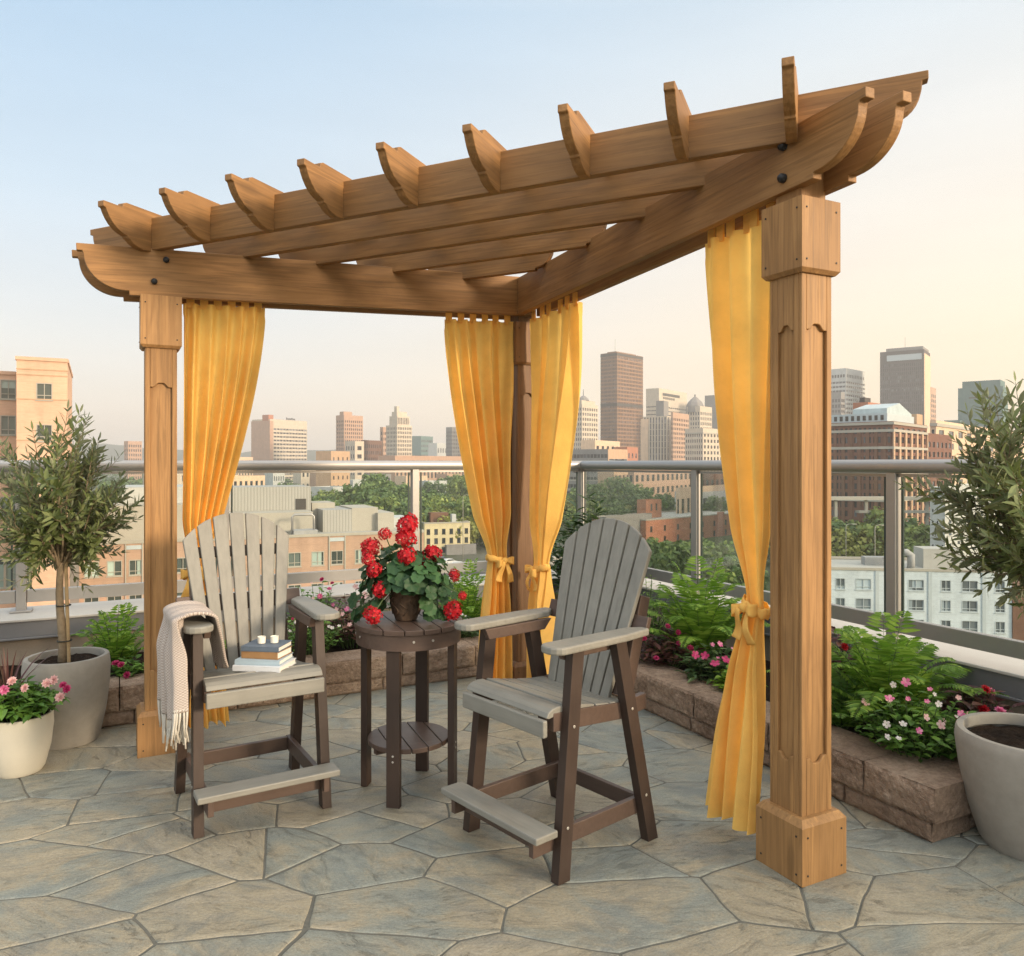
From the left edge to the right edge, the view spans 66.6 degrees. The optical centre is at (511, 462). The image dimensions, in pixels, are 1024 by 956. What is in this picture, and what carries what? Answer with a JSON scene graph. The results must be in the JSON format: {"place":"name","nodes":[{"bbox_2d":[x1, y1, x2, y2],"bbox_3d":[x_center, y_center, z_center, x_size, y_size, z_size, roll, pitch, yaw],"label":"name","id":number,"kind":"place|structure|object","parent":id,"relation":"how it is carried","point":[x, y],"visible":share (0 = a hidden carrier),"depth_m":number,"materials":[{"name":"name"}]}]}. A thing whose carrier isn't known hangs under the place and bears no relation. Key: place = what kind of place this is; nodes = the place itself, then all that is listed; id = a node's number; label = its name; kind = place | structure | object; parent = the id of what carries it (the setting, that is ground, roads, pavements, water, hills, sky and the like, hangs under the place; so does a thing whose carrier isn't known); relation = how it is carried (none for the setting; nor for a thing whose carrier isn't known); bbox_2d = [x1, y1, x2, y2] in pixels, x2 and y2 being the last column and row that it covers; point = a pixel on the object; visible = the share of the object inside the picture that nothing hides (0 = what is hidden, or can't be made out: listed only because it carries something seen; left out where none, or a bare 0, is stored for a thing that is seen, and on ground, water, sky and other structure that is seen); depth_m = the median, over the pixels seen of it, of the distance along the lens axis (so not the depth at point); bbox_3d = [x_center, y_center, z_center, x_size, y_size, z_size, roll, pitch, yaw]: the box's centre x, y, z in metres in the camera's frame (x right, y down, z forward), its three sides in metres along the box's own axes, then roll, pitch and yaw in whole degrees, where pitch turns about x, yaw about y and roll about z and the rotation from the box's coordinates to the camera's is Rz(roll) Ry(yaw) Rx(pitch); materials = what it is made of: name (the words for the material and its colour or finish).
{"place":"outdoors","nodes":[
{"label":"outdoors","id":0,"kind":"place"},
{"bbox_2d":[0,371,15,607],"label":"cream wing","id":1,"kind":"structure","parent":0,"point":[7,403],"depth_m":88.47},
{"bbox_2d":[0,379,15,399],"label":"window","id":2,"kind":"structure","parent":1,"relation":"in","point":[7,387],"depth_m":88.49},
{"bbox_2d":[0,415,15,435],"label":"window","id":3,"kind":"structure","parent":1,"relation":"in","point":[7,422],"depth_m":88.49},
{"bbox_2d":[124,441,141,482],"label":"apartment tower","id":4,"kind":"structure","parent":0,"point":[132,450],"depth_m":906.24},
{"bbox_2d":[76,444,335,471],"bbox_3d":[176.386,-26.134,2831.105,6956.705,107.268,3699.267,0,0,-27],"label":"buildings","id":5,"kind":"structure","parent":0,"point":[110,452],"depth_m":2641.69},
{"bbox_2d":[251,415,306,482],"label":"hotel tower","id":6,"kind":"structure","parent":0,"point":[274,439],"depth_m":912.71,"materials":[{"name":"concrete"}]},
{"bbox_2d":[316,451,349,485],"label":"apartment block","id":7,"kind":"structure","parent":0,"point":[331,479],"depth_m":423.37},
{"bbox_2d":[336,411,362,450],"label":"apartment tower","id":8,"kind":"structure","parent":0,"point":[349,426],"depth_m":826.53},
{"bbox_2d":[345,441,363,478],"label":"office block","id":9,"kind":"structure","parent":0,"point":[355,449],"depth_m":643.27,"materials":[{"name":"concrete"}]},
{"bbox_2d":[361,440,381,473],"bbox_3d":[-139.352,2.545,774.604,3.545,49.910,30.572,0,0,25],"label":"apartment block","id":10,"kind":"structure","parent":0,"point":[372,450],"depth_m":772.84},
{"bbox_2d":[386,406,411,455],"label":"stepped tower","id":11,"kind":"structure","parent":0,"point":[398,435],"depth_m":726.11,"materials":[{"name":"concrete"}]},
{"bbox_2d":[378,456,463,481],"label":"warehouse","id":12,"kind":"structure","parent":0,"point":[431,475],"depth_m":671.09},
{"bbox_2d":[446,427,460,455],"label":"office tower","id":13,"kind":"structure","parent":0,"point":[452,446],"depth_m":903.38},
{"bbox_2d":[0,677,1023,955],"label":"patio","id":14,"kind":"structure","parent":0,"point":[104,851],"depth_m":2.87,"materials":[{"name":"stone"}]},
{"bbox_2d":[0,646,70,778],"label":"flower pot","id":15,"kind":"object","parent":14,"relation":"on","point":[27,708],"visible":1,"depth_m":3.72,"materials":[{"name":"beige ceramic"}]},
{"bbox_2d":[0,399,143,749],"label":"potted olive tree","id":16,"kind":"object","parent":14,"relation":"on","point":[43,526],"visible":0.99,"depth_m":4.10,"materials":[{"name":"green plant"}]},
{"bbox_2d":[174,512,339,838],"bbox_3d":[-1.153,0.869,3.464,0.636,1.262,0.708,0,0,-31],"label":"balcony chair","id":17,"kind":"object","parent":14,"relation":"on","point":[308,678],"visible":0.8,"depth_m":3.54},
{"bbox_2d":[156,601,228,750],"bbox_3d":[-1.303,0.865,3.221,0.277,0.542,0.371,0,0,-31],"label":"throw blanket","id":18,"kind":"object","parent":17,"relation":"on","point":[172,687],"visible":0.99,"depth_m":3.10,"materials":[{"name":"fabric"}]},
{"bbox_2d":[232,658,295,672],"bbox_3d":[-1.075,0.876,3.395,0.215,0.024,0.165,0,0,9],"label":"book","id":19,"kind":"object","parent":17,"relation":"on","point":[264,668],"visible":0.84,"depth_m":3.32,"materials":[{"name":"white paper"}]},
{"bbox_2d":[235,652,292,665],"bbox_3d":[-1.081,0.853,3.406,0.200,0.021,0.155,0,0,6],"label":"book","id":20,"kind":"object","parent":19,"relation":"on","point":[249,661],"visible":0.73,"depth_m":3.33,"materials":[{"name":"white paper"}]},
{"bbox_2d":[241,646,291,659],"bbox_3d":[-1.073,0.827,3.417,0.170,0.030,0.135,0,0,11],"label":"book","id":21,"kind":"object","parent":20,"relation":"on","point":[267,655],"visible":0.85,"depth_m":3.35,"materials":[{"name":"orange paper"}]},
{"bbox_2d":[241,639,291,652],"bbox_3d":[-1.074,0.800,3.420,0.172,0.022,0.140,0,0,8],"label":"book","id":22,"kind":"object","parent":21,"relation":"on","point":[267,646],"visible":0.98,"depth_m":3.37,"materials":[{"name":"blue paper"}]},
{"bbox_2d":[354,610,462,808],"bbox_3d":[-0.477,1.112,3.606,0.496,0.776,0.496,0,0,-23],"label":"side table","id":23,"kind":"object","parent":14,"relation":"on","point":[420,737],"visible":0.84,"depth_m":3.52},
{"bbox_2d":[347,512,466,624],"bbox_3d":[-0.489,0.475,3.595,0.507,0.506,0.467,0,0,-27],"label":"potted geranium","id":24,"kind":"object","parent":23,"relation":"on","point":[413,583],"visible":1,"depth_m":3.52,"materials":[{"name":"plant"}]},
{"bbox_2d":[72,56,928,887],"bbox_3d":[-0.440,0.069,3.405,2.697,2.863,3.065,0,0,-27],"label":"corner pergola","id":25,"kind":"object","parent":14,"relation":"on","point":[408,234],"visible":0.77,"depth_m":3.40,"materials":[{"name":"brown wood"}]},
{"bbox_2d":[181,299,264,728],"bbox_3d":[-1.568,0.249,4.235,0.441,2.346,0.141,0,0,-27],"label":"curtain","id":26,"kind":"object","parent":25,"relation":"hanging from","point":[223,346],"visible":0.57,"depth_m":4.23,"materials":[{"name":"fabric"}]},
{"bbox_2d":[444,313,513,678],"bbox_3d":[-0.200,0.229,4.884,0.482,2.385,0.135,0,0,-27],"label":"curtain","id":27,"kind":"object","parent":25,"relation":"hanging from","point":[480,361],"visible":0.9,"depth_m":4.91,"materials":[{"name":"fabric"}]},
{"bbox_2d":[525,292,582,677],"bbox_3d":[0.244,0.219,4.713,0.145,2.406,0.583,0,0,-27],"label":"curtain","id":28,"kind":"object","parent":25,"relation":"hanging from","point":[556,351],"visible":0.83,"depth_m":4.75,"materials":[{"name":"fabric"}]},
{"bbox_2d":[705,201,775,834],"bbox_3d":[0.897,0.211,3.205,0.199,2.481,0.426,0,0,-27],"label":"curtain","id":29,"kind":"object","parent":25,"relation":"hanging from","point":[738,291],"visible":0.97,"depth_m":3.13,"materials":[{"name":"fabric"}]},
{"bbox_2d":[0,569,1023,713],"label":"parapet wall","id":30,"kind":"structure","parent":14,"relation":"on","point":[34,631],"depth_m":5.14,"materials":[{"name":"paint"}]},
{"bbox_2d":[0,459,1023,659],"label":"glass railing","id":31,"kind":"object","parent":30,"relation":"on","point":[893,469],"visible":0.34,"depth_m":5.56,"materials":[{"name":"metal"}]},
{"bbox_2d":[102,636,975,842],"bbox_3d":[-1.767,1.387,4.356,8.505,0.221,2.999,0,0,-3],"label":"stone planter","id":32,"kind":"object","parent":14,"relation":"on","point":[926,799],"visible":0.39,"depth_m":3.84,"materials":[{"name":"stone"}]},
{"bbox_2d":[0,624,942,757],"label":"planting soil","id":33,"kind":"structure","parent":32,"relation":"in","point":[336,648],"depth_m":5.12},
{"bbox_2d":[71,602,143,670],"bbox_3d":[-2.517,1.098,4.922,0.582,0.436,0.574,0,0,-27],"label":"fern","id":34,"kind":"object","parent":33,"relation":"on","point":[117,643],"visible":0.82,"depth_m":4.90,"materials":[{"name":"green plant"}]},
{"bbox_2d":[110,654,143,678],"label":"flowering plant","id":35,"kind":"object","parent":33,"relation":"on","point":[129,671],"visible":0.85,"depth_m":4.71,"materials":[{"name":"green plant"}]},
{"bbox_2d":[287,619,342,654],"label":"flowering plant","id":36,"kind":"object","parent":33,"relation":"on","point":[309,634],"visible":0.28,"depth_m":5.30,"materials":[{"name":"green plant"}]},
{"bbox_2d":[287,577,346,643],"bbox_3d":[-1.435,1.082,5.722,0.488,0.489,0.474,0,0,-40],"label":"flowering plant","id":37,"kind":"object","parent":33,"relation":"on","point":[320,596],"visible":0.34,"depth_m":5.72,"materials":[{"name":"green plant"}]},
{"bbox_2d":[326,584,368,648],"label":"flowering plant","id":38,"kind":"object","parent":33,"relation":"on","point":[349,627],"visible":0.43,"depth_m":5.58,"materials":[{"name":"green plant"}]},
{"bbox_2d":[438,558,485,618],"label":"fern","id":39,"kind":"object","parent":33,"relation":"on","point":[469,604],"visible":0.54,"depth_m":6.05,"materials":[{"name":"green plant"}]},
{"bbox_2d":[550,491,607,597],"bbox_3d":[0.616,0.781,6.567,0.814,1.090,0.867,0,0,-3],"label":"dark shrub","id":40,"kind":"object","parent":33,"relation":"on","point":[557,567],"visible":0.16,"depth_m":6.58,"materials":[{"name":"green plant"}]},
{"bbox_2d":[640,575,671,642],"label":"leafy plant","id":41,"kind":"object","parent":33,"relation":"on","point":[659,623],"visible":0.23,"depth_m":5.65,"materials":[{"name":"green plant"}]},
{"bbox_2d":[639,624,706,668],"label":"flowering plant","id":42,"kind":"object","parent":33,"relation":"on","point":[660,653],"visible":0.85,"depth_m":4.97,"materials":[{"name":"brown plant"}]},
{"bbox_2d":[674,641,732,684],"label":"flowering plant","id":43,"kind":"object","parent":33,"relation":"on","point":[716,662],"visible":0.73,"depth_m":4.61,"materials":[{"name":"green plant"}]},
{"bbox_2d":[647,555,769,662],"bbox_3d":[1.238,0.960,5.131,1.074,0.713,0.998,0,0,-27],"label":"fern","id":44,"kind":"object","parent":33,"relation":"on","point":[695,622],"visible":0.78,"depth_m":5.03,"materials":[{"name":"green plant"}]},
{"bbox_2d":[831,626,863,674],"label":"bronze plant","id":45,"kind":"object","parent":33,"relation":"on","point":[842,646],"visible":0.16,"depth_m":4.26,"materials":[{"name":"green plant"}]},
{"bbox_2d":[831,675,889,729],"bbox_3d":[1.610,1.188,3.851,0.476,0.258,0.485,0,0,-27],"label":"fern","id":46,"kind":"object","parent":33,"relation":"on","point":[840,714],"visible":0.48,"depth_m":3.81,"materials":[{"name":"green plant"}]},
{"bbox_2d":[766,610,1008,725],"bbox_3d":[1.878,1.032,3.954,1.121,0.569,1.054,0,0,-27],"label":"fern","id":47,"kind":"object","parent":33,"relation":"on","point":[872,674],"visible":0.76,"depth_m":3.81,"materials":[{"name":"green plant"}]},
{"bbox_2d":[847,677,976,762],"bbox_3d":[1.793,1.144,3.498,0.560,0.366,0.578,0,0,35],"label":"flowering plant","id":48,"kind":"object","parent":33,"relation":"on","point":[904,731],"visible":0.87,"depth_m":3.42,"materials":[{"name":"green plant"}]},
{"bbox_2d":[908,710,967,759],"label":"flowering plant","id":49,"kind":"object","parent":33,"relation":"on","point":[954,754],"visible":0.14,"depth_m":3.44,"materials":[{"name":"green plant"}]},
{"bbox_2d":[931,685,1023,726],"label":"bronze plant","id":50,"kind":"object","parent":33,"relation":"on","point":[976,703],"visible":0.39,"depth_m":3.72,"materials":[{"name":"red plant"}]},
{"bbox_2d":[441,518,657,885],"bbox_3d":[0.168,0.869,3.138,0.708,1.262,0.636,0,0,-41],"label":"balcony chair","id":51,"kind":"object","parent":14,"relation":"on","point":[598,609],"visible":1,"depth_m":3.13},
{"bbox_2d":[894,372,1023,860],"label":"potted olive tree","id":52,"kind":"object","parent":14,"relation":"on","point":[990,750],"visible":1,"depth_m":3.07,"materials":[{"name":"green plant"}]},
{"bbox_2d":[0,0,1023,452],"label":"sky","id":53,"kind":"structure","parent":0,"point":[116,102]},
{"bbox_2d":[81,474,1017,590],"bbox_3d":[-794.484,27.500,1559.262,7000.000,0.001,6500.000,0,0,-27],"label":"ground","id":54,"kind":"structure","parent":0,"point":[481,553],"depth_m":245.14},
{"bbox_2d":[15,356,72,605],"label":"cream building","id":55,"kind":"structure","parent":54,"relation":"on","point":[43,390],"depth_m":85.13,"materials":[{"name":"concrete"}]},
{"bbox_2d":[35,383,52,400],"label":"window","id":56,"kind":"structure","parent":55,"relation":"in","point":[43,390],"depth_m":85.22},
{"bbox_2d":[70,484,423,602],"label":"tan building","id":57,"kind":"structure","parent":54,"relation":"on","point":[326,535],"depth_m":106.80,"materials":[{"name":"concrete"}]},
{"bbox_2d":[106,560,122,577],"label":"window","id":58,"kind":"structure","parent":57,"relation":"in","point":[114,568],"depth_m":95.54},
{"bbox_2d":[233,475,264,485],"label":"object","id":59,"kind":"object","parent":54,"relation":"on","point":[240,480],"visible":0.12,"depth_m":339.51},
{"bbox_2d":[334,481,397,509],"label":"city tree","id":60,"kind":"object","parent":54,"relation":"on","point":[364,491],"visible":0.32,"depth_m":272.29,"materials":[{"name":"green plant"}]},
{"bbox_2d":[362,495,400,511],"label":"city tree","id":61,"kind":"object","parent":54,"relation":"on","point":[381,503],"visible":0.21,"depth_m":258.83,"materials":[{"name":"green plant"}]},
{"bbox_2d":[390,497,431,521],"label":"city tree","id":62,"kind":"object","parent":54,"relation":"on","point":[402,509],"visible":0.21,"depth_m":240.68,"materials":[{"name":"green plant"}]},
{"bbox_2d":[412,436,432,455],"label":"office block","id":63,"kind":"structure","parent":54,"relation":"on","point":[419,445],"depth_m":1255.16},
{"bbox_2d":[428,443,445,455],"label":"office block","id":64,"kind":"structure","parent":54,"relation":"on","point":[436,449],"depth_m":1155.06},
{"bbox_2d":[422,512,475,554],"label":"yellow house","id":65,"kind":"structure","parent":54,"relation":"on","point":[440,534],"depth_m":234.48,"materials":[{"name":"paint"}]},
{"bbox_2d":[444,475,467,499],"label":"city tree","id":66,"kind":"object","parent":54,"relation":"on","point":[457,484],"visible":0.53,"depth_m":429.56,"materials":[{"name":"green plant"}]},
{"bbox_2d":[449,515,479,543],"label":"city tree","id":67,"kind":"object","parent":54,"relation":"on","point":[474,532],"visible":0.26,"depth_m":241.81,"materials":[{"name":"green plant"}]},
{"bbox_2d":[449,495,483,545],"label":"city tree","id":68,"kind":"object","parent":54,"relation":"on","point":[465,504],"visible":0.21,"depth_m":257.58,"materials":[{"name":"green plant"}]},
{"bbox_2d":[95,474,1023,505],"bbox_3d":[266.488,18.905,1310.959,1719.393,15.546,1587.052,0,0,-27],"label":"woods","id":69,"kind":"object","parent":54,"relation":"on","point":[106,479],"visible":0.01,"depth_m":674.48,"materials":[{"name":"green plant"}]},
{"bbox_2d":[573,389,597,448],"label":"stone tower","id":70,"kind":"structure","parent":54,"relation":"on","point":[587,425],"depth_m":767.22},
{"bbox_2d":[574,481,616,507],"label":"city tree","id":71,"kind":"object","parent":54,"relation":"on","point":[593,488],"visible":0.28,"depth_m":308.03,"materials":[{"name":"green plant"}]},
{"bbox_2d":[592,499,630,514],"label":"city tree","id":72,"kind":"object","parent":54,"relation":"on","point":[617,507],"visible":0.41,"depth_m":294.78,"materials":[{"name":"green plant"}]},
{"bbox_2d":[604,475,632,492],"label":"city tree","id":73,"kind":"object","parent":54,"relation":"on","point":[616,483],"visible":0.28,"depth_m":376.21,"materials":[{"name":"green plant"}]},
{"bbox_2d":[600,513,651,531],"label":"building","id":74,"kind":"structure","parent":54,"relation":"on","point":[633,520],"depth_m":261.30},
{"bbox_2d":[621,485,655,512],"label":"city tree","id":75,"kind":"object","parent":54,"relation":"on","point":[633,494],"visible":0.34,"depth_m":311.62,"materials":[{"name":"green plant"}]},
{"bbox_2d":[637,499,660,517],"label":"brick tower","id":76,"kind":"structure","parent":54,"relation":"on","point":[653,506],"depth_m":277.57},
{"bbox_2d":[641,401,670,460],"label":"striped tower","id":77,"kind":"structure","parent":54,"relation":"on","point":[656,438],"depth_m":696.11,"materials":[{"name":"concrete"}]},
{"bbox_2d":[628,470,690,498],"bbox_3d":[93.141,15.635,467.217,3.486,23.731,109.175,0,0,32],"label":"house row","id":78,"kind":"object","parent":54,"relation":"on","point":[662,483],"visible":0.3,"depth_m":455.53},
{"bbox_2d":[592,509,731,542],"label":"brick building","id":79,"kind":"structure","parent":54,"relation":"on","point":[672,526],"depth_m":278.03,"materials":[{"name":"brick"}]},
{"bbox_2d":[646,388,686,417],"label":"bank tower","id":80,"kind":"structure","parent":54,"relation":"on","point":[677,401],"depth_m":918.02,"materials":[{"name":"concrete"}]},
{"bbox_2d":[648,541,708,578],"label":"city tree","id":81,"kind":"object","parent":54,"relation":"on","point":[663,562],"visible":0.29,"depth_m":132.99,"materials":[{"name":"green plant"}]},
{"bbox_2d":[671,412,688,459],"bbox_3d":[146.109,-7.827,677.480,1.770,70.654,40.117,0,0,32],"label":"office tower","id":82,"kind":"structure","parent":54,"relation":"on","point":[679,423],"depth_m":671.31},
{"bbox_2d":[674,541,720,577],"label":"city tree","id":83,"kind":"object","parent":54,"relation":"on","point":[709,551],"visible":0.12,"depth_m":133.89,"materials":[{"name":"green plant"}]},
{"bbox_2d":[676,484,724,513],"bbox_3d":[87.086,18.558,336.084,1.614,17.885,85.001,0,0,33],"label":"house row","id":84,"kind":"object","parent":54,"relation":"on","point":[683,499],"visible":0.21,"depth_m":305.87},
{"bbox_2d":[690,474,723,486],"bbox_3d":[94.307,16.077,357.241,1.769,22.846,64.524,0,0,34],"label":"house row","id":85,"kind":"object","parent":54,"relation":"on","point":[713,479],"visible":0.12,"depth_m":348.75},
{"bbox_2d":[688,537,738,567],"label":"city tree","id":86,"kind":"object","parent":54,"relation":"on","point":[722,549],"visible":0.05,"depth_m":146.51,"materials":[{"name":"green plant"}]},
{"bbox_2d":[703,495,727,510],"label":"city tree","id":87,"kind":"object","parent":54,"relation":"on","point":[714,503],"visible":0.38,"depth_m":317.10,"materials":[{"name":"green plant"}]},
{"bbox_2d":[717,555,769,590],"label":"city tree","id":88,"kind":"object","parent":54,"relation":"on","point":[734,566],"visible":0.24,"depth_m":134.97,"materials":[{"name":"green plant"}]},
{"bbox_2d":[831,526,856,556],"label":"city tree","id":89,"kind":"object","parent":54,"relation":"on","point":[841,538],"visible":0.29,"depth_m":172.41,"materials":[{"name":"green plant"}]},
{"bbox_2d":[831,368,864,414],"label":"office tower","id":90,"kind":"structure","parent":54,"relation":"on","point":[849,383],"depth_m":829.03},
{"bbox_2d":[854,527,880,555],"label":"city tree","id":91,"kind":"object","parent":54,"relation":"on","point":[862,538],"visible":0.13,"depth_m":179.04,"materials":[{"name":"green plant"}]},
{"bbox_2d":[845,523,905,555],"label":"city tree","id":92,"kind":"object","parent":54,"relation":"on","point":[877,531],"visible":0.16,"depth_m":178.27,"materials":[{"name":"green plant"}]},
{"bbox_2d":[849,506,907,532],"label":"city tree","id":93,"kind":"object","parent":54,"relation":"on","point":[876,512],"visible":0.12,"depth_m":201.62,"materials":[{"name":"green plant"}]},
{"bbox_2d":[831,496,929,526],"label":"viaduct","id":94,"kind":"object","parent":54,"relation":"on","point":[926,511],"visible":0.15,"depth_m":204.65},
{"bbox_2d":[880,346,930,432],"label":"skyscraper","id":95,"kind":"structure","parent":54,"relation":"on","point":[905,377],"depth_m":790.91,"materials":[{"name":"concrete"}]},
{"bbox_2d":[831,546,1023,640],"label":"white apartments","id":96,"kind":"structure","parent":54,"relation":"on","point":[934,593],"depth_m":113.59,"materials":[{"name":"paint"}]},
{"bbox_2d":[928,433,951,524],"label":"brick annex","id":97,"kind":"object","parent":54,"relation":"on","point":[939,446],"visible":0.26,"depth_m":272.93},
{"bbox_2d":[930,483,1002,555],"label":"white house","id":98,"kind":"structure","parent":54,"relation":"on","point":[936,517],"depth_m":151.69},
{"bbox_2d":[930,420,1023,495],"bbox_3d":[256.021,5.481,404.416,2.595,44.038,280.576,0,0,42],"label":"hall","id":99,"kind":"structure","parent":54,"relation":"on","point":[941,427],"depth_m":323.86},
{"bbox_2d":[958,380,1007,427],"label":"glass tower","id":100,"kind":"structure","parent":54,"relation":"on","point":[966,396],"depth_m":653.10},
{"bbox_2d":[566,449,626,497],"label":"office block","id":101,"kind":"structure","parent":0,"point":[599,455],"depth_m":478.27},
{"bbox_2d":[581,440,619,448],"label":"office block","id":102,"kind":"structure","parent":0,"point":[593,444],"depth_m":606.42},
{"bbox_2d":[598,469,627,487],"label":"apartment block","id":103,"kind":"structure","parent":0,"point":[602,476],"depth_m":443.82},
{"bbox_2d":[600,351,642,460],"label":"skyscraper","id":104,"kind":"structure","parent":0,"point":[621,395],"depth_m":811.53,"materials":[{"name":"concrete"}]},
{"bbox_2d":[686,394,711,428],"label":"domed tower","id":105,"kind":"structure","parent":0,"point":[699,413],"depth_m":795.73,"materials":[{"name":"concrete"}]},
{"bbox_2d":[685,428,720,459],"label":"office block","id":106,"kind":"structure","parent":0,"point":[701,443],"depth_m":586.53,"materials":[{"name":"concrete"}]},
{"bbox_2d":[831,392,844,414],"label":"office block","id":107,"kind":"structure","parent":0,"point":[837,403],"depth_m":793.48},
{"bbox_2d":[831,403,927,525],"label":"brick warehouse","id":108,"kind":"structure","parent":0,"point":[883,431],"depth_m":243.10,"materials":[{"name":"brick"}]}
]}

